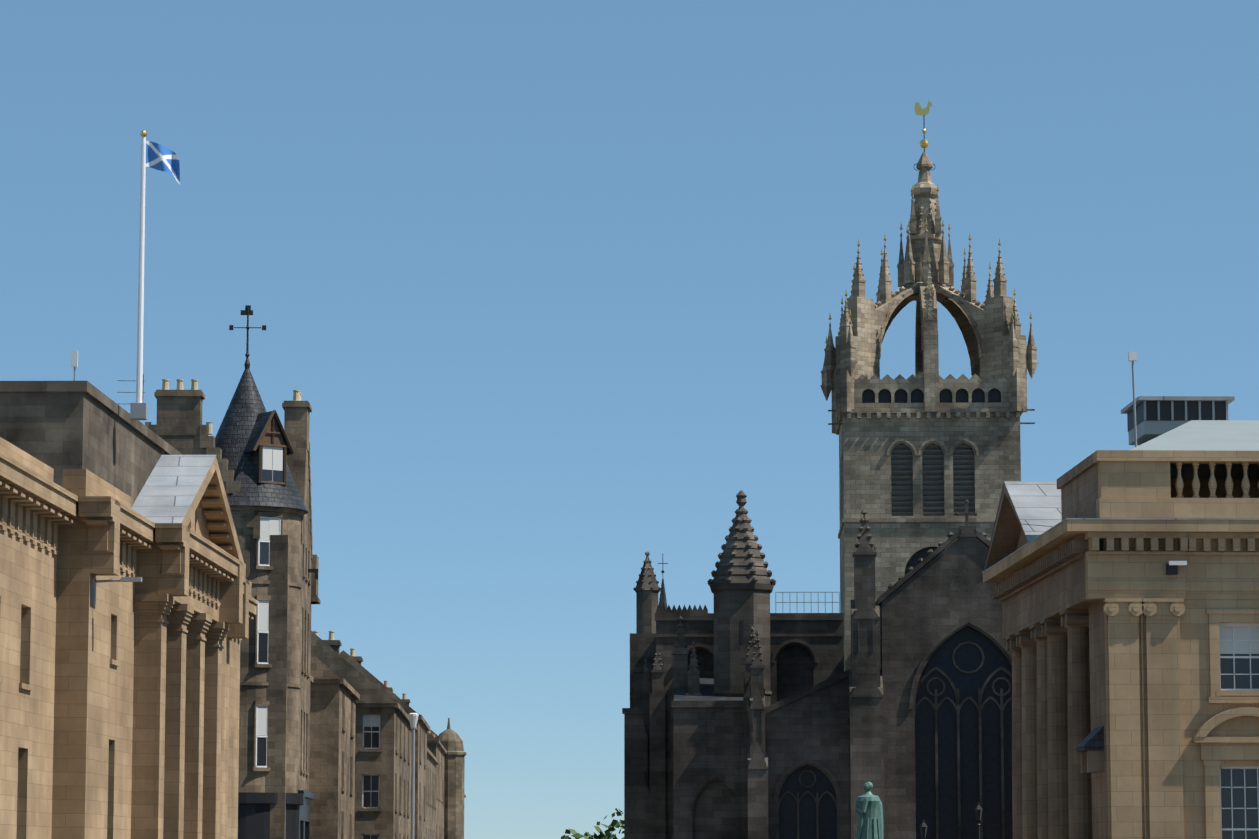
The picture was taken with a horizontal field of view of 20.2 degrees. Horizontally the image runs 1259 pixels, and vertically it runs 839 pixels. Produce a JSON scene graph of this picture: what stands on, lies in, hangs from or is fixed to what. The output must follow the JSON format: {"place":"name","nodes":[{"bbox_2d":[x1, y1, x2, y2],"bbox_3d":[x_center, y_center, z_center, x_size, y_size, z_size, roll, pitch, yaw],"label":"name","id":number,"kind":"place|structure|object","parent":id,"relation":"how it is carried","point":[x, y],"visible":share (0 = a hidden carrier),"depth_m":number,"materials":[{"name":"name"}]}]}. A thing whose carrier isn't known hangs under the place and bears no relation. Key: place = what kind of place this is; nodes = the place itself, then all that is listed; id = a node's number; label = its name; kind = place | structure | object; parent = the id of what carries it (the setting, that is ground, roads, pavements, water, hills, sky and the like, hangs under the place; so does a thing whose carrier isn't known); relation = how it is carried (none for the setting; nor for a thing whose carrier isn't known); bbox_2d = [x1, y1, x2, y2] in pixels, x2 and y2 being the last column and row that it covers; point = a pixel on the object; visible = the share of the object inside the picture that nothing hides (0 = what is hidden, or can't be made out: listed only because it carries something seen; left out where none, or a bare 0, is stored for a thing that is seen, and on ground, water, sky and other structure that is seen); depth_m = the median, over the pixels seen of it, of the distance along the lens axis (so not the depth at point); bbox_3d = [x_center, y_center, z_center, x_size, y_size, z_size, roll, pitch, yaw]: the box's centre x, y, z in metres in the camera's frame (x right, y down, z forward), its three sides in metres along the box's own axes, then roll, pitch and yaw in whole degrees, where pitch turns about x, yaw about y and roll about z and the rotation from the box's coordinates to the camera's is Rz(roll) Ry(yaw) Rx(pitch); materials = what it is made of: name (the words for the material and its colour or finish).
{"place":"outdoors","nodes":[
{"label":"outdoors","id":0,"kind":"place"},
{"bbox_2d":[408,713,418,838],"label":"tall street lamp","id":1,"kind":"object","parent":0,"point":[413,718],"visible":1,"depth_m":119.14,"materials":[{"name":"metal"}]},
{"bbox_2d":[561,808,623,838],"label":"tree","id":2,"kind":"object","parent":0,"point":[607,834],"visible":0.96,"depth_m":213.14,"materials":[{"name":"green plant"}]},
{"bbox_2d":[0,0,1258,838],"label":"sky","id":3,"kind":"structure","parent":0,"point":[547,287],"materials":[{"name":"blue"}]},
{"bbox_2d":[982,352,1258,838],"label":"building","id":4,"kind":"structure","parent":0,"point":[1125,591],"depth_m":100.70,"materials":[{"name":"stone"}]},
{"bbox_3d":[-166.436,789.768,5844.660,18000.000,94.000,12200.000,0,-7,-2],"label":"ground","id":5,"kind":"structure","parent":0,"visible":0},
{"bbox_2d":[0,381,257,838],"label":"building","id":6,"kind":"structure","parent":5,"relation":"on","point":[119,710],"depth_m":103.74,"materials":[{"name":"stone"}]},
{"bbox_2d":[71,351,77,380],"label":"roof antenna","id":7,"kind":"object","parent":6,"relation":"on","point":[74,359],"visible":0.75,"depth_m":109.05,"materials":[{"name":"plastic"}]},
{"bbox_2d":[92,577,141,603],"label":"wall lamp","id":8,"kind":"object","parent":6,"relation":"attached to","point":[124,579],"visible":1,"depth_m":97.19,"materials":[{"name":"metal"}]},
{"bbox_2d":[130,130,147,419],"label":"flagpole","id":9,"kind":"object","parent":6,"relation":"on","point":[138,409],"visible":1,"depth_m":114.27,"materials":[{"name":"metal"}]},
{"bbox_2d":[146,141,179,184],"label":"flag","id":10,"kind":"object","parent":9,"relation":"attached to","point":[161,158],"visible":1,"depth_m":115.04,"materials":[{"name":"blue fabric"}]},
{"bbox_2d":[188,509,196,531],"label":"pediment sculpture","id":11,"kind":"object","parent":6,"relation":"on","point":[192,524],"visible":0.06,"depth_m":107.72,"materials":[{"name":"stone"}]},
{"bbox_2d":[117,305,317,838],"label":"building","id":12,"kind":"structure","parent":5,"relation":"on","point":[259,451],"depth_m":150.49,"materials":[{"name":"stone"}]},
{"bbox_2d":[309,555,465,838],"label":"tenement row","id":13,"kind":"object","parent":5,"relation":"on","point":[360,757],"visible":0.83,"depth_m":179.97,"materials":[{"name":"stone"}]},
{"bbox_2d":[622,101,1037,838],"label":"cathedral","id":14,"kind":"structure","parent":5,"relation":"on","point":[748,715],"depth_m":169.78,"materials":[{"name":"stone"}]},
{"bbox_2d":[855,782,882,838],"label":"duke statue","id":15,"kind":"object","parent":5,"relation":"on","point":[869,809],"visible":1,"depth_m":141.11,"materials":[{"name":"metal"}]},
{"bbox_2d":[919,820,926,837],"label":"street lamp","id":16,"kind":"object","parent":5,"relation":"on","point":[923,828],"visible":1,"depth_m":149.22,"materials":[{"name":"metal"}]},
{"bbox_2d":[974,803,982,838],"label":"street lamp","id":17,"kind":"object","parent":5,"relation":"on","point":[978,809],"visible":1,"depth_m":151.34,"materials":[{"name":"metal"}]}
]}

